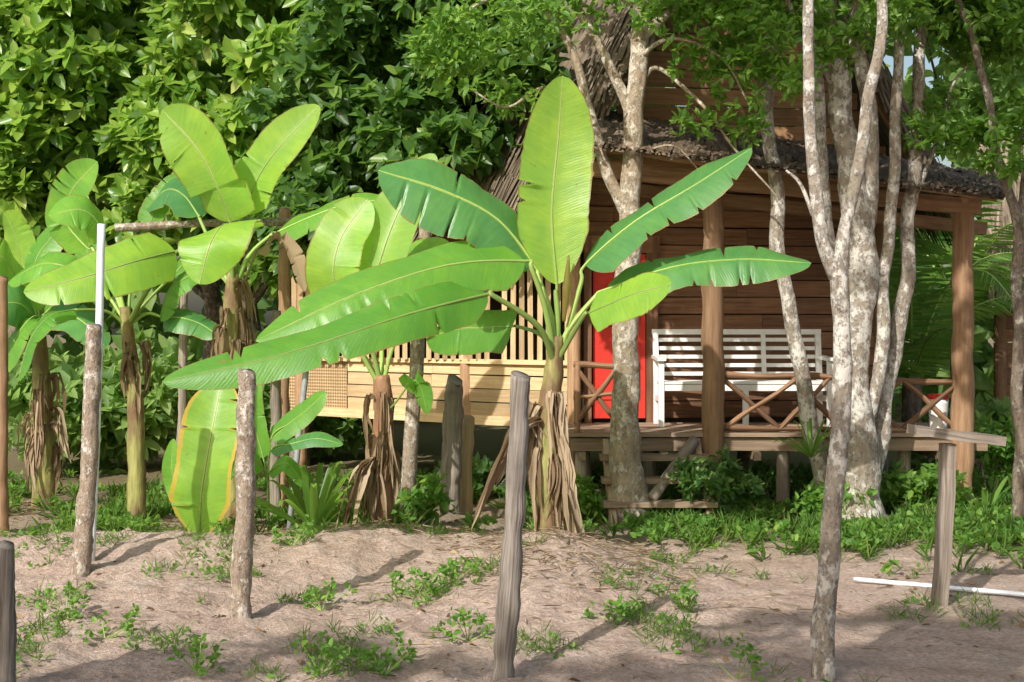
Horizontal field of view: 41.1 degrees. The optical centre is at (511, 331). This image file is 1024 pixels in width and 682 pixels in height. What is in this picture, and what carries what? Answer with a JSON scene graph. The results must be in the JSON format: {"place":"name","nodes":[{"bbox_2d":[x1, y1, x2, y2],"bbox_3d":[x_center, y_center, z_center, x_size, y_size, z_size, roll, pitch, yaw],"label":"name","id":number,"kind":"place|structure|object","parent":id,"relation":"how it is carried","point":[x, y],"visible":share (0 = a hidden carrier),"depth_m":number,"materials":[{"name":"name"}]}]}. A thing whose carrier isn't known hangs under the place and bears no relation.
{"place":"outdoors","nodes":[
{"label":"outdoors","id":0,"kind":"place"},
{"bbox_2d":[114,218,291,231],"bbox_3d":[-2.375,-0.895,11.500,1.894,0.131,0.077,0,0,-6],"label":"horizontal pole","id":1,"kind":"object","parent":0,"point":[141,226],"visible":0.62,"depth_m":11.43,"materials":[{"name":"brown wood"}]},
{"bbox_2d":[0,335,1023,681],"bbox_3d":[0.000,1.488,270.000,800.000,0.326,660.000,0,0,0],"label":"ground","id":2,"kind":"structure","parent":0,"point":[894,657],"depth_m":7.79,"materials":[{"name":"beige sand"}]},
{"bbox_2d":[0,275,9,534],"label":"fence post","id":3,"kind":"object","parent":2,"relation":"on","point":[4,492],"visible":0.9,"depth_m":10.77,"materials":[{"name":"brown wood"}]},
{"bbox_2d":[0,540,16,681],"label":"fence post","id":4,"kind":"object","parent":2,"relation":"on","point":[8,629],"visible":1,"depth_m":6.07,"materials":[{"name":"grey wood"}]},
{"bbox_2d":[0,196,110,508],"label":"banana plant","id":5,"kind":"object","parent":2,"relation":"on","point":[21,247],"visible":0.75,"depth_m":12.22,"materials":[{"name":"green plant"}]},
{"bbox_2d":[35,580,87,623],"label":"weed","id":6,"kind":"object","parent":2,"relation":"on","point":[69,587],"visible":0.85,"depth_m":7.54,"materials":[{"name":"green plant"}]},
{"bbox_2d":[70,323,101,576],"bbox_3d":[-2.685,0.782,8.598,0.204,1.668,0.137,0,0,0],"label":"fence post","id":7,"kind":"object","parent":2,"relation":"on","point":[85,506],"visible":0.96,"depth_m":8.55,"materials":[{"name":"grey wood"}]},
{"bbox_2d":[8,343,177,474],"bbox_3d":[-5.094,0.946,15.617,2.352,1.750,2.471,0,0,-38],"label":"shrub","id":8,"kind":"object","parent":2,"relation":"on","point":[19,395],"visible":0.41,"depth_m":15.10,"materials":[{"name":"green plant"}]},
{"bbox_2d":[91,224,104,561],"bbox_3d":[-2.711,0.419,8.900,0.122,2.238,0.052,0,0,0],"label":"white pipe","id":9,"kind":"object","parent":2,"relation":"on","point":[100,271],"visible":0.48,"depth_m":8.88,"materials":[{"name":"white plastic"}]},
{"bbox_2d":[76,603,142,642],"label":"weed","id":10,"kind":"object","parent":2,"relation":"on","point":[128,624],"visible":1,"depth_m":7.07,"materials":[{"name":"green plant"}]},
{"bbox_2d":[0,0,219,450],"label":"tree","id":11,"kind":"object","parent":2,"relation":"on","point":[68,68],"visible":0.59,"depth_m":15.73,"materials":[{"name":"green plant"}]},
{"bbox_2d":[8,158,243,517],"bbox_3d":[-3.327,0.109,11.231,2.137,3.088,1.505,0,0,0],"label":"banana plant","id":12,"kind":"object","parent":2,"relation":"on","point":[146,261],"visible":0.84,"depth_m":11.16,"materials":[{"name":"green plant"}]},
{"bbox_2d":[176,290,187,444],"bbox_3d":[-2.983,0.658,12.301,0.133,2.064,0.102,0,0,0],"label":"fence post","id":13,"kind":"object","parent":2,"relation":"on","point":[182,362],"visible":0.36,"depth_m":12.27,"materials":[{"name":"grey wood"}]},
{"bbox_2d":[77,333,294,466],"bbox_3d":[-3.653,0.864,15.951,1.887,1.684,2.892,0,0,41],"label":"shrub","id":14,"kind":"object","parent":2,"relation":"on","point":[165,363],"visible":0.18,"depth_m":15.13,"materials":[{"name":"green plant"}]},
{"bbox_2d":[164,634,227,676],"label":"weed","id":15,"kind":"object","parent":2,"relation":"on","point":[216,654],"visible":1,"depth_m":6.40,"materials":[{"name":"green plant"}]},
{"bbox_2d":[162,389,237,531],"bbox_3d":[-2.186,0.914,9.528,0.648,1.170,0.276,0,0,11],"label":"banana leaf","id":16,"kind":"object","parent":2,"relation":"on","point":[197,461],"visible":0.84,"depth_m":9.47,"materials":[{"name":"green plant"}]},
{"bbox_2d":[123,1,287,359],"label":"tree","id":17,"kind":"object","parent":2,"relation":"on","point":[210,295],"visible":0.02,"depth_m":20.44,"materials":[{"name":"green plant"}]},
{"bbox_2d":[210,513,235,532],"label":"weed","id":18,"kind":"object","parent":2,"relation":"on","point":[232,521],"visible":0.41,"depth_m":9.48,"materials":[{"name":"green plant"}]},
{"bbox_2d":[230,369,255,618],"bbox_3d":[-1.497,0.945,7.598,0.146,1.472,0.134,0,0,0],"label":"fence post","id":19,"kind":"object","parent":2,"relation":"on","point":[241,566],"visible":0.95,"depth_m":7.55,"materials":[{"name":"grey wood"}]},
{"bbox_2d":[93,0,407,343],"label":"tree","id":20,"kind":"object","parent":2,"relation":"on","point":[131,133],"visible":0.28,"depth_m":15.10,"materials":[{"name":"green plant"}]},
{"bbox_2d":[146,103,378,532],"bbox_3d":[-1.992,-0.080,10.915,2.179,3.485,1.334,0,0,0],"label":"banana plant","id":21,"kind":"object","parent":2,"relation":"on","point":[210,179],"visible":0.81,"depth_m":10.92,"materials":[{"name":"green plant"}]},
{"bbox_2d":[269,309,281,526],"bbox_3d":[-1.944,0.748,11.197,0.117,1.856,0.110,0,0,0],"label":"fence post","id":22,"kind":"object","parent":2,"relation":"on","point":[276,417],"visible":0.34,"depth_m":11.16,"materials":[{"name":"grey wood"}]},
{"bbox_2d":[278,207,290,506],"bbox_3d":[-1.982,0.295,11.797,0.146,2.742,0.138,0,0,0],"label":"fence post","id":23,"kind":"object","parent":2,"relation":"on","point":[284,280],"visible":0.24,"depth_m":11.76,"materials":[{"name":"brown wood"}]},
{"bbox_2d":[231,385,342,530],"bbox_3d":[-1.685,0.911,10.109,0.875,1.166,0.360,0,0,0],"label":"banana sucker","id":24,"kind":"object","parent":2,"relation":"on","point":[301,415],"visible":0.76,"depth_m":10.17,"materials":[{"name":"green plant"}]},
{"bbox_2d":[271,514,314,544],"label":"weed","id":25,"kind":"object","parent":2,"relation":"on","point":[303,526],"visible":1,"depth_m":9.23,"materials":[{"name":"green plant"}]},
{"bbox_2d":[231,461,364,528],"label":"spiky plant","id":26,"kind":"object","parent":2,"relation":"on","point":[319,501],"visible":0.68,"depth_m":10.01,"materials":[{"name":"green plant"}]},
{"bbox_2d":[287,371,308,529],"bbox_3d":[-1.670,0.416,11.000,0.307,2.471,0.046,0,0,0],"label":"steel pole","id":27,"kind":"object","parent":2,"relation":"on","point":[302,399],"visible":0.13,"depth_m":10.98,"materials":[{"name":"grey metal"}]},
{"bbox_2d":[253,329,372,459],"bbox_3d":[-2.300,0.750,17.429,2.118,2.014,2.096,0,0,-18],"label":"shrub","id":28,"kind":"object","parent":2,"relation":"on","point":[342,429],"visible":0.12,"depth_m":16.78,"materials":[{"name":"green plant"}]},
{"bbox_2d":[290,630,354,676],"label":"weed","id":29,"kind":"object","parent":2,"relation":"on","point":[325,652],"visible":0.92,"depth_m":6.40,"materials":[{"name":"green plant"}]},
{"bbox_2d":[301,577,359,610],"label":"weed","id":30,"kind":"object","parent":2,"relation":"on","point":[310,592],"visible":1,"depth_m":7.89,"materials":[{"name":"green plant"}]},
{"bbox_2d":[305,153,448,526],"bbox_3d":[-1.156,0.140,10.458,1.976,2.992,0.963,0,0,9],"label":"banana plant","id":31,"kind":"object","parent":2,"relation":"on","point":[355,234],"visible":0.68,"depth_m":10.26,"materials":[{"name":"green plant"}]},
{"bbox_2d":[351,631,417,676],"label":"weed","id":32,"kind":"object","parent":2,"relation":"on","point":[412,652],"visible":0.9,"depth_m":6.56,"materials":[{"name":"green plant"}]},
{"bbox_2d":[237,0,578,465],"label":"tree","id":33,"kind":"object","parent":2,"relation":"on","point":[371,122],"visible":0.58,"depth_m":13.08,"materials":[{"name":"green plant"}]},
{"bbox_2d":[399,228,430,516],"bbox_3d":[-0.807,0.388,11.300,0.285,2.508,0.144,0,0,0],"label":"trunk","id":34,"kind":"object","parent":2,"relation":"on","point":[411,433],"visible":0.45,"depth_m":11.25,"materials":[{"name":"grey wood"}]},
{"bbox_2d":[388,567,447,600],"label":"weed","id":35,"kind":"object","parent":2,"relation":"on","point":[429,587],"visible":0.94,"depth_m":8.09,"materials":[{"name":"green plant"}]},
{"bbox_2d":[395,471,455,524],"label":"shrub","id":36,"kind":"object","parent":2,"relation":"on","point":[434,496],"visible":0.86,"depth_m":10.95,"materials":[{"name":"green plant"}]},
{"bbox_2d":[439,374,463,514],"bbox_3d":[-0.522,1.015,11.800,0.216,1.288,0.201,0,0,0],"label":"fence post","id":37,"kind":"object","parent":2,"relation":"on","point":[452,428],"visible":0.81,"depth_m":11.73,"materials":[{"name":"grey wood"}]},
{"bbox_2d":[437,556,484,584],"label":"weed","id":38,"kind":"object","parent":2,"relation":"on","point":[453,567],"visible":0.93,"depth_m":8.24,"materials":[{"name":"green plant"}]},
{"bbox_2d":[427,606,495,641],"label":"weed","id":39,"kind":"object","parent":2,"relation":"on","point":[480,620],"visible":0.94,"depth_m":7.04,"materials":[{"name":"green plant"}]},
{"bbox_2d":[460,415,474,514],"bbox_3d":[-0.405,1.212,12.002,0.143,0.953,0.128,0,0,-29],"label":"fence post","id":40,"kind":"object","parent":2,"relation":"on","point":[466,496],"visible":0.74,"depth_m":11.96,"materials":[{"name":"brown wood"}]},
{"bbox_2d":[429,451,528,500],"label":"shrub","id":41,"kind":"object","parent":2,"relation":"on","point":[481,468],"visible":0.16,"depth_m":13.05,"materials":[{"name":"green plant"}]},
{"bbox_2d":[162,76,810,534],"bbox_3d":[-0.209,-0.062,9.529,4.242,3.414,1.919,0,0,-11],"label":"banana plant","id":42,"kind":"object","parent":2,"relation":"on","point":[436,296],"visible":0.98,"depth_m":9.21,"materials":[{"name":"green plant"}]},
{"bbox_2d":[491,370,530,680],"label":"fence post","id":43,"kind":"object","parent":2,"relation":"on","point":[507,610],"visible":0.97,"depth_m":6.36,"materials":[{"name":"grey wood"}]},
{"bbox_2d":[0,514,1023,681],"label":"sparse grass","id":44,"kind":"structure","parent":2,"relation":"on","point":[447,531],"depth_m":7.63,"materials":[{"name":"green plant"}]},
{"bbox_2d":[7,461,1023,576],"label":"ground cover","id":45,"kind":"object","parent":2,"relation":"on","point":[783,525],"visible":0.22,"depth_m":10.61,"materials":[{"name":"green plant"}]},
{"bbox_2d":[8,4,1022,416],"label":"forest","id":46,"kind":"object","parent":2,"relation":"on","point":[150,328],"visible":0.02,"depth_m":24.82,"materials":[{"name":"green plant"}]},
{"bbox_2d":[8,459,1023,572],"bbox_3d":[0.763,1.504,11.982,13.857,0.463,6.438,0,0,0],"label":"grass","id":47,"kind":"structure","parent":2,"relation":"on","point":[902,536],"depth_m":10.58,"materials":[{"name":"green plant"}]},
{"bbox_2d":[9,514,1023,681],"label":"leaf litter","id":48,"kind":"object","parent":2,"relation":"on","point":[725,659],"visible":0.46,"depth_m":7.63,"materials":[{"name":"brown plant"}]},
{"bbox_2d":[11,512,1023,681],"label":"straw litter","id":49,"kind":"object","parent":2,"relation":"on","point":[555,608],"visible":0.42,"depth_m":7.90,"materials":[{"name":"beige plant"}]},
{"bbox_2d":[18,525,1021,681],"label":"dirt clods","id":50,"kind":"object","parent":2,"relation":"on","point":[231,661],"visible":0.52,"depth_m":7.86,"materials":[{"name":"brown soil"}]},
{"bbox_2d":[377,33,737,89],"bbox_3d":[0.807,-2.880,19.282,6.715,9.186,3.916,0,0,-28],"label":"tree","id":51,"kind":"object","parent":2,"relation":"on","point":[396,76],"depth_m":19.38,"materials":[{"name":"green plant"}]},
{"bbox_2d":[575,471,604,520],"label":"shrub","id":52,"kind":"object","parent":2,"relation":"on","point":[586,496],"visible":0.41,"depth_m":11.22,"materials":[{"name":"green plant"}]},
{"bbox_2d":[402,0,779,525],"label":"tree","id":53,"kind":"object","parent":2,"relation":"on","point":[629,484],"visible":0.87,"depth_m":11.00,"materials":[{"name":"beige plant"}]},
{"bbox_2d":[581,594,644,626],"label":"weed","id":54,"kind":"object","parent":2,"relation":"on","point":[620,607],"visible":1,"depth_m":7.28,"materials":[{"name":"green plant"}]},
{"bbox_2d":[289,0,1004,528],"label":"stilt hut","id":55,"kind":"object","parent":2,"relation":"on","point":[707,422],"visible":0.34,"depth_m":12.94,"materials":[{"name":"red wood"}]},
{"bbox_2d":[291,269,566,360],"bbox_3d":[-0.936,-0.254,13.987,3.633,1.089,0.058,0,0,35],"label":"slat window","id":56,"kind":"structure","parent":55,"relation":"in","point":[529,277],"depth_m":13.25,"materials":[{"name":"brown wood"}]},
{"bbox_2d":[593,254,644,417],"bbox_3d":[1.025,0.045,13.051,0.507,1.570,0.075,0,0,-8],"label":"door","id":57,"kind":"structure","parent":55,"relation":"in","point":[602,340],"depth_m":13.02,"materials":[{"name":"red paint"}]},
{"bbox_2d":[651,329,832,426],"bbox_3d":[2.130,0.425,12.689,1.620,0.890,0.598,0,0,0],"label":"garden bench","id":58,"kind":"object","parent":55,"relation":"on","point":[659,381],"visible":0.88,"depth_m":12.90,"materials":[{"name":"white paint"}]},
{"bbox_2d":[669,579,699,609],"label":"weed","id":59,"kind":"object","parent":2,"relation":"on","point":[683,590],"visible":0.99,"depth_m":7.64,"materials":[{"name":"green plant"}]},
{"bbox_2d":[667,443,766,513],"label":"shrub","id":60,"kind":"object","parent":2,"relation":"on","point":[713,482],"visible":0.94,"depth_m":11.10,"materials":[{"name":"green plant"}]},
{"bbox_2d":[692,635,769,680],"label":"weed","id":61,"kind":"object","parent":2,"relation":"on","point":[753,656],"visible":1,"depth_m":6.20,"materials":[{"name":"green plant"}]},
{"bbox_2d":[668,0,827,486],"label":"tree","id":62,"kind":"object","parent":2,"relation":"on","point":[804,387],"visible":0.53,"depth_m":11.24,"materials":[{"name":"green plant"}]},
{"bbox_2d":[770,415,830,457],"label":"fern tuft","id":63,"kind":"object","parent":62,"relation":"attached to","point":[807,450],"visible":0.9,"depth_m":11.00,"materials":[{"name":"green plant"}]},
{"bbox_2d":[734,460,804,500],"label":"shrub","id":64,"kind":"object","parent":2,"relation":"on","point":[768,480],"visible":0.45,"depth_m":12.04,"materials":[{"name":"green plant"}]},
{"bbox_2d":[790,478,878,523],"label":"shrub","id":65,"kind":"object","parent":2,"relation":"on","point":[813,498],"visible":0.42,"depth_m":10.98,"materials":[{"name":"green plant"}]},
{"bbox_2d":[786,0,887,681],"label":"tree","id":66,"kind":"object","parent":2,"relation":"on","point":[822,627],"visible":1,"depth_m":6.27,"materials":[{"name":"grey plant"}]},
{"bbox_2d":[773,1,905,126],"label":"tree","id":67,"kind":"object","parent":2,"relation":"on","point":[891,41],"visible":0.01,"depth_m":17.48,"materials":[{"name":"green plant"}]},
{"bbox_2d":[716,0,1012,520],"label":"tree","id":68,"kind":"object","parent":2,"relation":"on","point":[868,276],"visible":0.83,"depth_m":10.89,"materials":[{"name":"green plant"}]},
{"bbox_2d":[879,457,972,508],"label":"shrub","id":69,"kind":"object","parent":2,"relation":"on","point":[922,486],"visible":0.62,"depth_m":11.53,"materials":[{"name":"green plant"}]},
{"bbox_2d":[854,577,1023,596],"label":"ground pipe","id":70,"kind":"object","parent":2,"relation":"on","point":[951,587],"visible":0.92,"depth_m":8.41,"materials":[{"name":"white plastic"}]},
{"bbox_2d":[874,0,1023,470],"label":"tree","id":71,"kind":"object","parent":2,"relation":"on","point":[915,142],"visible":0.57,"depth_m":11.14,"materials":[{"name":"green plant"}]},
{"bbox_2d":[889,237,1023,467],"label":"palm","id":72,"kind":"object","parent":2,"relation":"on","point":[932,345],"visible":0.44,"depth_m":15.24,"materials":[{"name":"green plant"}]},
{"bbox_2d":[906,424,1006,605],"bbox_3d":[2.571,1.087,7.899,0.536,1.097,0.166,0,0,-5],"label":"plank topped post","id":73,"kind":"object","parent":2,"relation":"on","point":[944,519],"visible":0.95,"depth_m":7.86,"materials":[{"name":"grey wood"}]},
{"bbox_2d":[890,0,1023,397],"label":"tree","id":74,"kind":"object","parent":2,"relation":"on","point":[1001,86],"visible":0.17,"depth_m":20.14,"materials":[{"name":"green plant"}]},
{"bbox_2d":[895,200,1023,406],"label":"palm","id":75,"kind":"object","parent":2,"relation":"on","point":[979,251],"visible":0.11,"depth_m":16.56,"materials":[{"name":"green plant"}]},
{"bbox_2d":[910,392,1014,469],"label":"shrub","id":76,"kind":"object","parent":2,"relation":"on","point":[998,407],"visible":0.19,"depth_m":14.79,"materials":[{"name":"green plant"}]},
{"bbox_2d":[933,475,1011,509],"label":"spiky plant","id":77,"kind":"object","parent":2,"relation":"on","point":[994,497],"visible":0.58,"depth_m":11.37,"materials":[{"name":"green plant"}]},
{"bbox_2d":[931,0,1023,525],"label":"tree","id":78,"kind":"object","parent":2,"relation":"on","point":[1004,171],"visible":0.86,"depth_m":10.77,"materials":[{"name":"green plant"}]},
{"bbox_2d":[948,409,1014,494],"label":"shrub","id":79,"kind":"object","parent":2,"relation":"on","point":[1004,459],"visible":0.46,"depth_m":12.24,"materials":[{"name":"green plant"}]},
{"bbox_2d":[977,140,1023,457],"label":"neighbour hut","id":80,"kind":"object","parent":2,"relation":"on","point":[1002,349],"visible":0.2,"depth_m":16.89,"materials":[{"name":"red wood"}]},
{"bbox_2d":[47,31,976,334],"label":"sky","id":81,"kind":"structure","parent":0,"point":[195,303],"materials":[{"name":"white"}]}
]}

